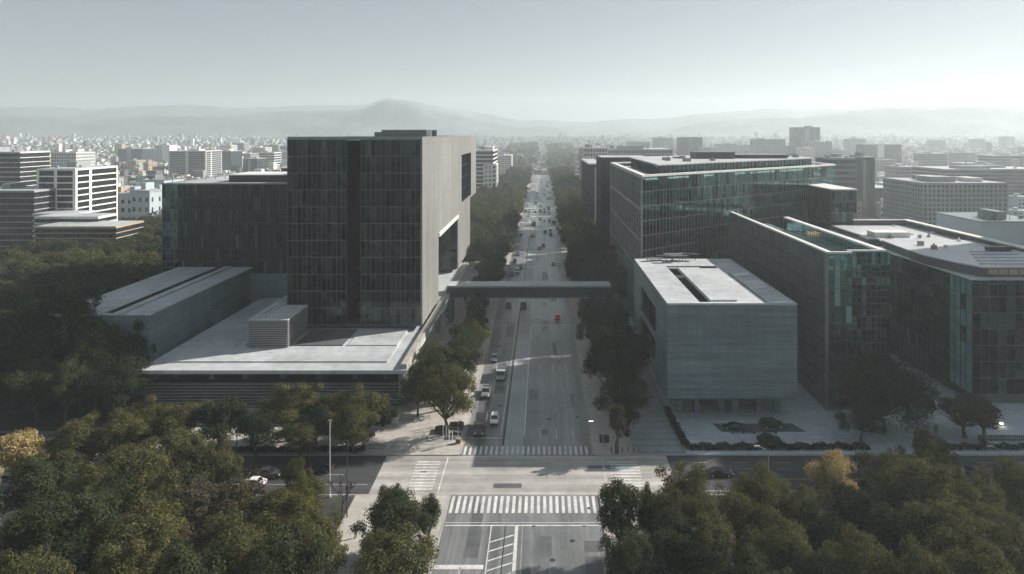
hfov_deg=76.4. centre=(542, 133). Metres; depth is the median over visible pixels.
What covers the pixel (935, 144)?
office building
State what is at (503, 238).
avenue tree
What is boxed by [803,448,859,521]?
grove tree
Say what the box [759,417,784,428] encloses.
suv car
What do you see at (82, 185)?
office building
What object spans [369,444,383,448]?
railing
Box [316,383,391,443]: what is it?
tree
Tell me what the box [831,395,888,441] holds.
tree
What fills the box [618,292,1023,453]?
plaza
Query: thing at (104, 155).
city
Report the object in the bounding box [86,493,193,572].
grove tree
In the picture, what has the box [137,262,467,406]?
podium building
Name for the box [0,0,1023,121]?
sky
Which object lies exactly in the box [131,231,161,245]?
park tree
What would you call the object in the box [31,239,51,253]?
park tree
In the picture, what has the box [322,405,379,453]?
tree
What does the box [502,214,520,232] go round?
avenue tree
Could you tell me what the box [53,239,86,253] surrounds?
park tree
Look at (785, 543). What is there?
grove tree
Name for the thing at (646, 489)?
grove tree
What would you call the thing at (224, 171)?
house
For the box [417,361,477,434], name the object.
street tree
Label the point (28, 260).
park tree
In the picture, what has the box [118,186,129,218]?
house
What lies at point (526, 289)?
footbridge
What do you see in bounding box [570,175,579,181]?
avenue tree
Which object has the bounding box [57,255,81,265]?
park tree
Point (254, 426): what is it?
tree
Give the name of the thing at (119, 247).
park tree
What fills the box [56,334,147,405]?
park tree
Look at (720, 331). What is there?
concrete cube
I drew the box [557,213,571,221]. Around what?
avenue tree
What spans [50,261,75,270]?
park tree
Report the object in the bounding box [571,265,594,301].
avenue tree
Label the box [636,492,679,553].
grove tree
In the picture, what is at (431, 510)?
grove tree
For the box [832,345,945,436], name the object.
tree
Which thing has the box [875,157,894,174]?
office building
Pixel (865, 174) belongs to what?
office building
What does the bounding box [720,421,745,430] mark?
coupe car
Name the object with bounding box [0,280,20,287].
park tree
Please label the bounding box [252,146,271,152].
office building
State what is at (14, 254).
park tree
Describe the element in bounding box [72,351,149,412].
park tree
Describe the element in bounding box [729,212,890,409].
blade wing
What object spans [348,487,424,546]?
grove tree
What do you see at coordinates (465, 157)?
upper window
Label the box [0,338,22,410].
park tree
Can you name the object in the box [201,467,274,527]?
grove tree
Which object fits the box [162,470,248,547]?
grove tree
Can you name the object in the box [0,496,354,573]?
garden
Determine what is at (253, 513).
grove tree
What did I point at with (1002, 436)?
picket fence
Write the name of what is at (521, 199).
avenue tree
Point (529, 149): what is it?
distant trees
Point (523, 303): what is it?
van
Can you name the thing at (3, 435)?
hedge
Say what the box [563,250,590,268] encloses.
avenue tree
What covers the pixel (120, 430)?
grove tree
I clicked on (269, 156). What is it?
office building
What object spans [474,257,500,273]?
avenue tree
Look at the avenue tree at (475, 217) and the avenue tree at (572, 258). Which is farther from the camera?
the avenue tree at (475, 217)
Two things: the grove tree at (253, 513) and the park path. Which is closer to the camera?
the grove tree at (253, 513)
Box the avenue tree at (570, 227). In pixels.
[560,225,581,243]
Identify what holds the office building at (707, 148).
on the ground at (506, 148)
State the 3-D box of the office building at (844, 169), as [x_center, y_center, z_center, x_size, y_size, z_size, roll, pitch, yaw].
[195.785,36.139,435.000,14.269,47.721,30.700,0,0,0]
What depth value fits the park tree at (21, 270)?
225.50 m
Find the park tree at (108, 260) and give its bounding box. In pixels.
[90,252,131,266]
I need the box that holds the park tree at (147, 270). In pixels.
[140,267,157,279]
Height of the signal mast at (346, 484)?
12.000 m
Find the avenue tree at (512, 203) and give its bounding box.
[509,201,522,212]
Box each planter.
[434,425,445,433]
[449,420,463,429]
[449,431,461,438]
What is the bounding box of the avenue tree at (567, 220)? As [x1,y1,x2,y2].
[558,217,577,227]
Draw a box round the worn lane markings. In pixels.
[0,180,1023,573]
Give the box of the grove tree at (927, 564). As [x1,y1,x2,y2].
[891,532,954,573]
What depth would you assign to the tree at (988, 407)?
125.07 m
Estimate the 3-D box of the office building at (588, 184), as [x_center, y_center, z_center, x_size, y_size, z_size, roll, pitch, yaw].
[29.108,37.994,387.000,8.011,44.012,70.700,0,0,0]
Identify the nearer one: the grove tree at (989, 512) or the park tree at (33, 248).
the grove tree at (989, 512)
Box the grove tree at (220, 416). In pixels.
[189,395,247,453]
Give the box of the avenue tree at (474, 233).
[471,228,493,238]
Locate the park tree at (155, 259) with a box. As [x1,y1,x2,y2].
[144,252,161,263]
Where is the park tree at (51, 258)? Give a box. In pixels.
[35,250,75,267]
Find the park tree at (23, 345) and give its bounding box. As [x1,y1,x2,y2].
[0,335,35,407]
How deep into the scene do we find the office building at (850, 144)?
1500.00 m
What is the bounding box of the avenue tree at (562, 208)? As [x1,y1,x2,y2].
[557,205,573,218]
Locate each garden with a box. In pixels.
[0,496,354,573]
[674,496,1023,573]
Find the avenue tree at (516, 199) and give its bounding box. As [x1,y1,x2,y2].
[510,197,524,209]
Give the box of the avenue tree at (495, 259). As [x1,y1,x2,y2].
[486,256,506,278]
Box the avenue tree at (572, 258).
[565,251,580,274]
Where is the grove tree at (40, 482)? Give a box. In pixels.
[0,450,84,516]
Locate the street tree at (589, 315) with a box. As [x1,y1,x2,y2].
[574,304,602,341]
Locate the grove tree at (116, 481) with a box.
[90,471,142,518]
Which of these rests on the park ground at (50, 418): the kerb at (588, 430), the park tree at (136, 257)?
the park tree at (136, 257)
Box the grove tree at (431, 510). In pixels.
[416,492,440,539]
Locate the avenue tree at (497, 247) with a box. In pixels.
[486,243,506,263]
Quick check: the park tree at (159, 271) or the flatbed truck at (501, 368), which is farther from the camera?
the park tree at (159, 271)
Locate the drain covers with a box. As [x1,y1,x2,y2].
[494,319,589,573]
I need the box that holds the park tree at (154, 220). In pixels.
[143,218,161,225]
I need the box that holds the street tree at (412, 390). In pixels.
[400,364,432,416]
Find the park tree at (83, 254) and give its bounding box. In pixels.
[73,248,103,259]
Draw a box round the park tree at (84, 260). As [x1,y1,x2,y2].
[73,253,101,266]
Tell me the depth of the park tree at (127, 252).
249.43 m
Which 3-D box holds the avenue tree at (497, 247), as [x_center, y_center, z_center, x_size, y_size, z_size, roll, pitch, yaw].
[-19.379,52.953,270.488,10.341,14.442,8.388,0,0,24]
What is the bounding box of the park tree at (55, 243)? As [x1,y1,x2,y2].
[35,237,69,254]
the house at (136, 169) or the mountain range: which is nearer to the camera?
the house at (136, 169)
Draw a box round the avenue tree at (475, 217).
[470,210,481,226]
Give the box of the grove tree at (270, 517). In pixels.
[234,485,320,539]
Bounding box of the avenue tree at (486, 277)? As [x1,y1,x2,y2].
[469,273,493,300]
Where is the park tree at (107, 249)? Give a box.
[91,237,116,255]
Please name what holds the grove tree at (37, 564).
on the garden at (332, 503)
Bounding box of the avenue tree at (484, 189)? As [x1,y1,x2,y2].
[478,185,489,193]
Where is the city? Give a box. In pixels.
[0,132,1023,184]
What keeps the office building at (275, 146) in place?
on the ground at (506, 148)
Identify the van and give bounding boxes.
[520,299,526,308]
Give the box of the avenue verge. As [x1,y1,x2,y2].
[462,210,588,261]
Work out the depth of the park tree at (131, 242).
290.06 m
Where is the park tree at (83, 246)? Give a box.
[70,242,102,252]
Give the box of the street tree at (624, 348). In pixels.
[581,324,654,384]
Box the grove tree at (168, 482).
[120,467,192,547]
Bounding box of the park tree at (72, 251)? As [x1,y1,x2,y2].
[64,246,85,256]
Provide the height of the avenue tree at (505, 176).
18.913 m
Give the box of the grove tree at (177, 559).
[153,536,235,573]
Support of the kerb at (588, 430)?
on the avenue road
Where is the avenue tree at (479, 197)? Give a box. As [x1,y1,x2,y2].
[472,194,481,200]
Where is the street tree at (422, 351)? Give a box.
[413,339,445,370]
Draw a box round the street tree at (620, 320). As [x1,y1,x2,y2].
[605,310,636,336]
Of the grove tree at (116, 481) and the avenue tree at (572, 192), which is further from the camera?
the avenue tree at (572, 192)
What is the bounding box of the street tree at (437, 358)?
[414,343,471,400]
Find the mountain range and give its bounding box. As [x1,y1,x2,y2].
[0,98,1023,131]
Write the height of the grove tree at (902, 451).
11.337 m
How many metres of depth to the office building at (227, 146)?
1500.00 m
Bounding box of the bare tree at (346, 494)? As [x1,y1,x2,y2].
[327,475,355,516]
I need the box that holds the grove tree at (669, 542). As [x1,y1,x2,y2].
[638,519,695,573]
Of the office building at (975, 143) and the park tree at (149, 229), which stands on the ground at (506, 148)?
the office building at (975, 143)
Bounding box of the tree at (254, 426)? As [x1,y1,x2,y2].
[233,406,285,457]
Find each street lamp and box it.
[754,445,768,466]
[883,417,898,450]
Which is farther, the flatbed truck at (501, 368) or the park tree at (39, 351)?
the flatbed truck at (501, 368)
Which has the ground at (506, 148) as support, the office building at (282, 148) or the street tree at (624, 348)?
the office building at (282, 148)
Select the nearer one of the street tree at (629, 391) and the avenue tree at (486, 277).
the street tree at (629, 391)
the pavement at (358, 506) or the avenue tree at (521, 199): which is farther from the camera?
the avenue tree at (521, 199)
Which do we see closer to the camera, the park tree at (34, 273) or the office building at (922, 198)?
the park tree at (34, 273)
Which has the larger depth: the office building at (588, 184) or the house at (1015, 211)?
the house at (1015, 211)
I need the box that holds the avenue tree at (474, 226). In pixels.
[470,220,480,230]
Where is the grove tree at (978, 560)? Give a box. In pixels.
[938,531,1017,573]
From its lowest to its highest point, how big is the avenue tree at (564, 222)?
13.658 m
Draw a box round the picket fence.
[977,435,1023,440]
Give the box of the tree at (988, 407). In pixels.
[966,399,1000,443]
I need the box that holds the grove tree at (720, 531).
[674,497,743,572]
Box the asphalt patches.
[420,252,615,573]
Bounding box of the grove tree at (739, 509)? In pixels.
[696,482,777,570]
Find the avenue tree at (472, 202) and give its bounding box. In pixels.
[470,197,477,206]
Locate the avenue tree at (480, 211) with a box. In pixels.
[470,206,484,214]
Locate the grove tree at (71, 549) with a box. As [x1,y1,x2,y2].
[29,527,112,573]
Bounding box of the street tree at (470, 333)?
[448,322,479,373]
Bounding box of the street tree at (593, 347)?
[585,326,625,381]
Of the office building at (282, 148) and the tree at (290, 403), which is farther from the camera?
the office building at (282, 148)
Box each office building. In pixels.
[0,147,50,186]
[0,182,55,251]
[32,210,94,239]
[34,213,117,240]
[34,221,143,247]
[36,161,117,218]
[51,149,94,167]
[118,147,154,161]
[121,182,137,185]
[127,158,145,169]
[130,182,161,218]
[138,174,183,187]
[155,145,161,162]
[162,143,177,162]
[168,149,221,177]
[220,144,236,149]
[222,149,242,172]
[235,142,249,151]
[243,152,258,157]
[243,155,265,171]
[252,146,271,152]
[259,151,281,168]
[268,143,283,151]
[274,149,286,159]
[280,144,286,150]
[476,146,496,187]
[483,160,497,190]
[497,153,512,176]
[579,145,672,179]
[581,144,607,159]
[581,159,595,220]
[596,155,642,239]
[626,141,649,147]
[652,136,672,148]
[677,137,702,155]
[698,147,717,150]
[714,143,735,153]
[736,143,749,153]
[750,138,784,153]
[785,145,788,154]
[789,126,819,155]
[796,146,813,164]
[801,140,831,161]
[815,153,856,188]
[832,148,849,155]
[842,152,874,216]
[843,137,865,153]
[856,144,901,162]
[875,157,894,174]
[875,182,882,214]
[883,175,1007,225]
[885,163,911,177]
[911,165,1023,195]
[914,152,947,165]
[927,139,945,150]
[936,209,1023,245]
[949,151,974,161]
[949,160,995,164]
[968,139,984,148]
[978,153,1023,166]
[999,136,1014,146]
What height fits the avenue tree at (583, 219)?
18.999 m
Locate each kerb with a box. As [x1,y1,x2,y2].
[0,184,1023,573]
[502,180,536,443]
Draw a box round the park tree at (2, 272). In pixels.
[0,266,7,280]
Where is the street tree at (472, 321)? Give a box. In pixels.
[453,312,491,363]
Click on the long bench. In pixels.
(755, 431)
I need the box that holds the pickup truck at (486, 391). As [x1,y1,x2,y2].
[480,385,490,397]
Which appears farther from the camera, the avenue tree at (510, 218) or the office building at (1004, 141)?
the office building at (1004, 141)
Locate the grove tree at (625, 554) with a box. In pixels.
[599,524,666,573]
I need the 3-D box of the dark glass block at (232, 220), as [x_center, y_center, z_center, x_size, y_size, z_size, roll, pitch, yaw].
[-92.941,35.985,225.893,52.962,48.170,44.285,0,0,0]
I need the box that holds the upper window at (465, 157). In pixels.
[462,153,468,199]
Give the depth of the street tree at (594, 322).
164.89 m
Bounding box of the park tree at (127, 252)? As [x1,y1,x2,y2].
[109,248,136,262]
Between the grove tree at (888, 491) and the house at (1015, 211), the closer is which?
the grove tree at (888, 491)
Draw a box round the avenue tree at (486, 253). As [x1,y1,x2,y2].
[477,249,506,272]
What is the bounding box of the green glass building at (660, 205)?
[610,151,834,322]
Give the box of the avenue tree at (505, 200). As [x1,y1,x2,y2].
[494,192,509,203]
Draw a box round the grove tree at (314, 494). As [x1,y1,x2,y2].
[266,469,330,516]
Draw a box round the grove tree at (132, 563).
[77,534,170,573]
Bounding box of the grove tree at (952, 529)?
[899,499,1022,573]
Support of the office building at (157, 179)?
on the ground at (506, 148)
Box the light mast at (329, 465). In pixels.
[328,420,331,497]
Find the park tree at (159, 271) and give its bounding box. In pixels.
[143,267,161,279]
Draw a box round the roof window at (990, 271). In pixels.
[988,269,1023,273]
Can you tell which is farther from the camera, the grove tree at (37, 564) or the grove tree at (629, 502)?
the grove tree at (629, 502)
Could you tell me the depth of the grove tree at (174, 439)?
107.66 m
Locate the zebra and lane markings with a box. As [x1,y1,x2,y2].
[408,182,644,573]
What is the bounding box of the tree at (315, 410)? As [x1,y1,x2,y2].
[295,393,336,446]
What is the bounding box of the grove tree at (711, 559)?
[679,536,730,573]
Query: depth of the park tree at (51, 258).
243.04 m
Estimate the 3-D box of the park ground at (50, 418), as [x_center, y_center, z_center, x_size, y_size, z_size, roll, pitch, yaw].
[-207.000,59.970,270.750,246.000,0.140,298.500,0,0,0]
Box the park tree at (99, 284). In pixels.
[77,274,114,293]
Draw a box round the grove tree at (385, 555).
[350,520,439,573]
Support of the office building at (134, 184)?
on the ground at (506, 148)
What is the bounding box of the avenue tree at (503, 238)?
[496,233,514,256]
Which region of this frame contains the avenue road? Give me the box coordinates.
[431,175,608,573]
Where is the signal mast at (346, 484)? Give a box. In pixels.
[346,440,347,516]
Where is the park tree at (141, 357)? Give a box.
[98,335,154,407]
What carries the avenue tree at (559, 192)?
on the pavement at (592, 385)
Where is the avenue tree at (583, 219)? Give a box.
[576,216,595,231]
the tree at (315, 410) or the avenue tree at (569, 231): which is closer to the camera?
the tree at (315, 410)
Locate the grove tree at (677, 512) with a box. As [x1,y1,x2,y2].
[644,483,698,533]
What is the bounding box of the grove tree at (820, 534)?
[789,497,850,573]
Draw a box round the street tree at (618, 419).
[606,403,630,453]
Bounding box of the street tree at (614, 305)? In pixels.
[600,290,628,318]
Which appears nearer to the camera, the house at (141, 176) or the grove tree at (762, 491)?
the grove tree at (762, 491)
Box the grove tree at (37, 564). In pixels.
[0,544,75,573]
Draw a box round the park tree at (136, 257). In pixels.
[125,250,161,267]
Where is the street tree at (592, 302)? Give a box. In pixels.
[576,290,601,326]
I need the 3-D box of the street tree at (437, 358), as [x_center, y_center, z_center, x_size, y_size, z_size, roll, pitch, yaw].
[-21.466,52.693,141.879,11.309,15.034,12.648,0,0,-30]
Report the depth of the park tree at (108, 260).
238.67 m
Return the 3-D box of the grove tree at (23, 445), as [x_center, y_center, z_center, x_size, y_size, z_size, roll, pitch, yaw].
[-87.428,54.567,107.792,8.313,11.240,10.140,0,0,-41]
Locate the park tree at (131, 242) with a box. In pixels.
[118,237,142,250]
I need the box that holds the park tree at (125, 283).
[117,278,130,288]
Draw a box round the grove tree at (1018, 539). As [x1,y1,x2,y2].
[981,512,1023,573]
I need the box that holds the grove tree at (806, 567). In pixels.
[787,545,834,573]
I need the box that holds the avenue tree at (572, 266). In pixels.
[564,256,581,280]
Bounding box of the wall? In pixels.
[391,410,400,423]
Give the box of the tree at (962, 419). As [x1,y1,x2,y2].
[929,386,1005,438]
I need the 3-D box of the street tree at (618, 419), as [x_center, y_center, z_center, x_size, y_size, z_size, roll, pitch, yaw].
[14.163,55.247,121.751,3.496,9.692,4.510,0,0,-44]
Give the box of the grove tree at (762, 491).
[730,459,791,529]
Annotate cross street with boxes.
[0,456,1023,493]
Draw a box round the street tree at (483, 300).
[470,293,488,316]
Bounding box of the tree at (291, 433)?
[278,415,319,458]
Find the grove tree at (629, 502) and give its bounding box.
[595,474,645,547]
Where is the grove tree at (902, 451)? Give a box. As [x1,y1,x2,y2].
[865,443,907,507]
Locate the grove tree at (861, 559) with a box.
[814,522,901,573]
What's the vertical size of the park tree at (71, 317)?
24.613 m
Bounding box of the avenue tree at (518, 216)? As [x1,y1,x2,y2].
[507,209,522,223]
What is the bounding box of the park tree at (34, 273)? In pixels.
[15,264,61,287]
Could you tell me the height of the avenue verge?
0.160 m
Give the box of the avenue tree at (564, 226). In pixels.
[555,222,574,234]
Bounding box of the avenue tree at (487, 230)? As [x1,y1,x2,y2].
[471,226,492,235]
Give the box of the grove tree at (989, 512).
[924,486,1012,547]
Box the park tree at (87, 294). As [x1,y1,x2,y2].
[58,290,110,300]
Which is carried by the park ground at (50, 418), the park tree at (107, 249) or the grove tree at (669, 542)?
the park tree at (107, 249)
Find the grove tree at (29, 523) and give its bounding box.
[0,491,71,573]
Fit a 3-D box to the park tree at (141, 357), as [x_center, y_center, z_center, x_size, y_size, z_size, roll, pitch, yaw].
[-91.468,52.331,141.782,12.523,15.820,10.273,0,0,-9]
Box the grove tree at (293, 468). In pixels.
[279,456,315,493]
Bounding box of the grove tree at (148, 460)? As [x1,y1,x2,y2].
[77,434,176,490]
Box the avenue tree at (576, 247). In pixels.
[565,239,586,258]
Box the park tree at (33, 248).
[10,240,46,254]
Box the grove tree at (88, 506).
[27,485,123,573]
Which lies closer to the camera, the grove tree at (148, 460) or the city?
the grove tree at (148, 460)
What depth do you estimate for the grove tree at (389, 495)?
92.25 m
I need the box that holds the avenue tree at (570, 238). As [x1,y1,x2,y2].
[560,233,579,249]
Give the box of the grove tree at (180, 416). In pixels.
[142,399,213,448]
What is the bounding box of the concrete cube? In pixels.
[634,252,796,412]
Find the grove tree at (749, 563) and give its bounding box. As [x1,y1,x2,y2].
[726,542,794,573]
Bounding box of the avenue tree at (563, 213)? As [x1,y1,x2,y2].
[555,210,572,221]
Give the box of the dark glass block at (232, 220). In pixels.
[162,167,286,272]
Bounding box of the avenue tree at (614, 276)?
[599,256,627,299]
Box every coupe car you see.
[706,466,733,477]
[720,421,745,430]
[965,464,993,475]
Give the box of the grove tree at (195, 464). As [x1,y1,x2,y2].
[167,444,230,504]
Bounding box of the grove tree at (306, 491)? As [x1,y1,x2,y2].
[271,481,343,536]
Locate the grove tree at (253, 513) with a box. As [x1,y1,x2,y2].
[219,498,274,570]
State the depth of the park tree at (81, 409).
139.55 m
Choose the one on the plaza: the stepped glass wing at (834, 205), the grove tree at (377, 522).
the stepped glass wing at (834, 205)
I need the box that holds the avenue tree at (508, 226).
[504,223,514,240]
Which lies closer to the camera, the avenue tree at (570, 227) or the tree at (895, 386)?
the tree at (895, 386)
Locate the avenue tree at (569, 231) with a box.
[560,229,581,245]
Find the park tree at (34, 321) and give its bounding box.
[2,289,91,352]
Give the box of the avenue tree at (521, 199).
[511,196,524,206]
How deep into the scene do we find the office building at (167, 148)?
1150.00 m
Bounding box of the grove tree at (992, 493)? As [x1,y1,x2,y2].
[946,464,1017,521]
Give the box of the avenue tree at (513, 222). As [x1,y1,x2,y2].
[502,219,517,236]
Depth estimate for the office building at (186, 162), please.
800.00 m
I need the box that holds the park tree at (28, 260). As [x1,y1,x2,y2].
[1,254,43,280]
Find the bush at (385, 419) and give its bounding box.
[374,399,399,430]
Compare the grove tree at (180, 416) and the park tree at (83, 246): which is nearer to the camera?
the grove tree at (180, 416)
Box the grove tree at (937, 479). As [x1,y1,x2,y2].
[879,453,986,526]
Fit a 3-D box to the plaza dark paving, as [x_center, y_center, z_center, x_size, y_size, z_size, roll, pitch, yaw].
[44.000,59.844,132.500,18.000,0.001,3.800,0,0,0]
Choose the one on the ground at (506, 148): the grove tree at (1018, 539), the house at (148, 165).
the house at (148, 165)
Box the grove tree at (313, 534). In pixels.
[272,512,348,573]
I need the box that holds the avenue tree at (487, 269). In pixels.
[479,262,502,302]
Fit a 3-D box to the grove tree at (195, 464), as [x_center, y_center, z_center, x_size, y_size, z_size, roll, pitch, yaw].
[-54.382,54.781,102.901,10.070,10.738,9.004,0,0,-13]
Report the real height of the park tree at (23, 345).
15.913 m
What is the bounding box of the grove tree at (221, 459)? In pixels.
[195,432,243,501]
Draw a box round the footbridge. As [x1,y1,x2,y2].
[446,281,618,322]
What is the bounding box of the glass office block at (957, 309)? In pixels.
[826,219,1023,402]
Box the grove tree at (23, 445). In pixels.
[0,428,47,495]
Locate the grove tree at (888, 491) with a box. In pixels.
[851,449,940,515]
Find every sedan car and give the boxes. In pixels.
[0,467,10,475]
[237,476,266,486]
[254,466,280,478]
[490,353,497,361]
[756,433,782,442]
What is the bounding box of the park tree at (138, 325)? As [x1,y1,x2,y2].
[120,318,156,352]
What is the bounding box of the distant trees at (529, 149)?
[2,141,1023,215]
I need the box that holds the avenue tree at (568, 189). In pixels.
[564,186,578,192]
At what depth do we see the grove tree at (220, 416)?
117.52 m
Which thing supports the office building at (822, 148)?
on the ground at (506, 148)
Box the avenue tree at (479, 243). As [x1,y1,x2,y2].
[470,234,493,259]
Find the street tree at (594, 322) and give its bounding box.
[586,315,612,347]
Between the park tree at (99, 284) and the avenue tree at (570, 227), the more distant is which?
the avenue tree at (570, 227)
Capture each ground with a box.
[0,136,1023,455]
[0,254,158,453]
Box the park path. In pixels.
[0,431,60,439]
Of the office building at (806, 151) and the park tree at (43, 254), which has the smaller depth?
the park tree at (43, 254)
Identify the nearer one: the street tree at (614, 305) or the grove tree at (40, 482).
the grove tree at (40, 482)
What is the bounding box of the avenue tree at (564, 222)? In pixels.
[558,221,575,235]
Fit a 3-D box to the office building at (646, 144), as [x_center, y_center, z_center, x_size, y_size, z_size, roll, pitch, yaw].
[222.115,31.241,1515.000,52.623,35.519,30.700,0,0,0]
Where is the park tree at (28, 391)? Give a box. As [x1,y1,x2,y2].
[0,358,57,422]
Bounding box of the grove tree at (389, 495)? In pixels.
[372,481,418,526]
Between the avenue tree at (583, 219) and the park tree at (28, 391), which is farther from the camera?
the avenue tree at (583, 219)
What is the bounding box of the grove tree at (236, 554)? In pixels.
[186,509,269,573]
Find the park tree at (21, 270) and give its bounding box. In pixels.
[8,262,49,282]
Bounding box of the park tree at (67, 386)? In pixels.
[27,358,101,424]
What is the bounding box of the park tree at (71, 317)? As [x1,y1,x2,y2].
[39,289,112,360]
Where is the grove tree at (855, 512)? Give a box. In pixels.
[831,483,884,544]
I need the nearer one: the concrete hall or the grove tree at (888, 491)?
the grove tree at (888, 491)
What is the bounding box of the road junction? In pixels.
[369,456,673,494]
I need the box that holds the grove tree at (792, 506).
[778,482,823,541]
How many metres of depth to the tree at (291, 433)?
118.45 m
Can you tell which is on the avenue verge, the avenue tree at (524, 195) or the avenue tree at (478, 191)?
the avenue tree at (478, 191)
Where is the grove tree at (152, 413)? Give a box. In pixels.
[105,394,181,448]
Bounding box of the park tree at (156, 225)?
[146,221,161,235]
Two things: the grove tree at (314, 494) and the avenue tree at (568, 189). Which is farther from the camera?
the avenue tree at (568, 189)
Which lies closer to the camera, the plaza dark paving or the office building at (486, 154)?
the plaza dark paving
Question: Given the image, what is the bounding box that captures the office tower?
[287,130,475,326]
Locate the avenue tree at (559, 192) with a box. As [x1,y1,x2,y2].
[554,189,565,195]
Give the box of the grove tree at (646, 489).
[636,480,654,539]
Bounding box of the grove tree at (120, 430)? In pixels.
[85,408,152,462]
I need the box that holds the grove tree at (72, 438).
[34,411,134,477]
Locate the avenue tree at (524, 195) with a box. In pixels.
[518,188,526,198]
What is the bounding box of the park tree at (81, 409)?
[47,355,106,412]
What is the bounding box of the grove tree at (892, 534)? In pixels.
[856,502,939,567]
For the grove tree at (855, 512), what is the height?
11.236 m
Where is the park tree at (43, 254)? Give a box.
[37,251,52,260]
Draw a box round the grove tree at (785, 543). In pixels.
[740,508,815,573]
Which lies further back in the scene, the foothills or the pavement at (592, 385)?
the foothills
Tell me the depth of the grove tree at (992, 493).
92.40 m
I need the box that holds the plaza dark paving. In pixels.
[712,423,805,431]
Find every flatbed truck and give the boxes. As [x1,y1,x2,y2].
[473,412,487,435]
[496,363,506,380]
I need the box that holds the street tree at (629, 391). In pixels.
[592,361,653,436]
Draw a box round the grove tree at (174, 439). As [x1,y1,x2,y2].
[139,427,211,477]
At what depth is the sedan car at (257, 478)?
110.45 m
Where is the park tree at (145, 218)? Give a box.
[127,216,149,222]
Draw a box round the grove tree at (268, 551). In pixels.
[231,518,327,573]
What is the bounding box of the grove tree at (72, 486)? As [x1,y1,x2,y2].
[50,462,133,539]
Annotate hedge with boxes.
[0,433,65,446]
[214,445,365,452]
[663,406,870,450]
[940,441,1023,450]
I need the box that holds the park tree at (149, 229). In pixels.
[141,224,161,236]
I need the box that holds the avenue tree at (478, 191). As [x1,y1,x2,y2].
[476,188,484,196]
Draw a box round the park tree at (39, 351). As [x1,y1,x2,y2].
[0,332,70,411]
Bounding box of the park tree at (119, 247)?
[110,239,129,251]
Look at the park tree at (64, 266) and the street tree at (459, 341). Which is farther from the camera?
the park tree at (64, 266)
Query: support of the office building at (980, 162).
on the ground at (506, 148)
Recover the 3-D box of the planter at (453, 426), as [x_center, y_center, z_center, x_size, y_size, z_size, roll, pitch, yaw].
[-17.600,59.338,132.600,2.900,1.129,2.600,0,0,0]
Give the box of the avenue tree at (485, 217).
[481,209,502,228]
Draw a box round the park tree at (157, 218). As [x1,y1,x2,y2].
[137,215,161,222]
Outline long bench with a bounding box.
[731,431,777,433]
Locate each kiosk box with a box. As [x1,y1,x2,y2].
[455,437,460,443]
[599,435,608,442]
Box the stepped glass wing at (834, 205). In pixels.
[797,181,857,228]
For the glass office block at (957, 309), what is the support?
on the plaza
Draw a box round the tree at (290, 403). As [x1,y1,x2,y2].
[254,381,323,441]
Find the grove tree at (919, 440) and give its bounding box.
[911,423,951,467]
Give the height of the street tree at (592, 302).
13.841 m
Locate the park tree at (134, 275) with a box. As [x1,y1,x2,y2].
[103,266,154,290]
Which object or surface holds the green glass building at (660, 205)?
on the ground at (506, 148)
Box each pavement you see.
[98,184,528,453]
[319,495,448,573]
[550,180,633,453]
[602,495,651,573]
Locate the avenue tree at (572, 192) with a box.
[567,190,580,200]
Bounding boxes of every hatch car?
[310,461,333,473]
[489,411,498,424]
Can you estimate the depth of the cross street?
117.29 m
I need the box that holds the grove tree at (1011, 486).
[980,454,1023,535]
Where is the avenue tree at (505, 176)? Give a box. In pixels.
[498,173,509,180]
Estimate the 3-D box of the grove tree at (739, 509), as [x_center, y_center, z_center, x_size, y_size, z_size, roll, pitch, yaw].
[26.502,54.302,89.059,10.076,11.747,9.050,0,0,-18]
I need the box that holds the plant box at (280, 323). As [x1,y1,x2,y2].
[247,295,308,346]
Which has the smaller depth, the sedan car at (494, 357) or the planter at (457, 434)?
the planter at (457, 434)
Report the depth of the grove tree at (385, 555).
80.00 m
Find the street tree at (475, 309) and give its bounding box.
[464,294,490,352]
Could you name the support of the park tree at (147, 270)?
on the park ground at (50, 418)
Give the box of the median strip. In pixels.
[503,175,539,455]
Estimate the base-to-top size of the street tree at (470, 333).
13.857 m
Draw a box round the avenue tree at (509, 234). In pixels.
[495,231,514,252]
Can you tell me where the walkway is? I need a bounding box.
[598,298,686,453]
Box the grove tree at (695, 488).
[653,460,717,527]
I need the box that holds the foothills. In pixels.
[0,99,1023,136]
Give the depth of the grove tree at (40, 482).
96.92 m
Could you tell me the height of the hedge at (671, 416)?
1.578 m
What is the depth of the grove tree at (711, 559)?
77.18 m
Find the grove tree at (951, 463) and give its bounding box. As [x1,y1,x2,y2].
[904,438,968,493]
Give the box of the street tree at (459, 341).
[447,331,486,393]
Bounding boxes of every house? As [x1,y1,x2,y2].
[118,174,123,184]
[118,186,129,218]
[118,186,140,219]
[133,166,140,173]
[136,173,147,181]
[143,160,156,173]
[165,173,183,177]
[216,170,235,175]
[574,160,578,173]
[858,201,862,216]
[875,198,882,218]
[1008,193,1023,208]
[1008,207,1023,215]
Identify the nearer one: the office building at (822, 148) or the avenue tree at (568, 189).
the avenue tree at (568, 189)
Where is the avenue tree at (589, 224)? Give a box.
[582,220,596,230]
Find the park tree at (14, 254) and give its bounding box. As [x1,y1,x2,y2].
[0,247,32,264]
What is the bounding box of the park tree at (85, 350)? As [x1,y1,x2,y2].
[60,313,124,410]

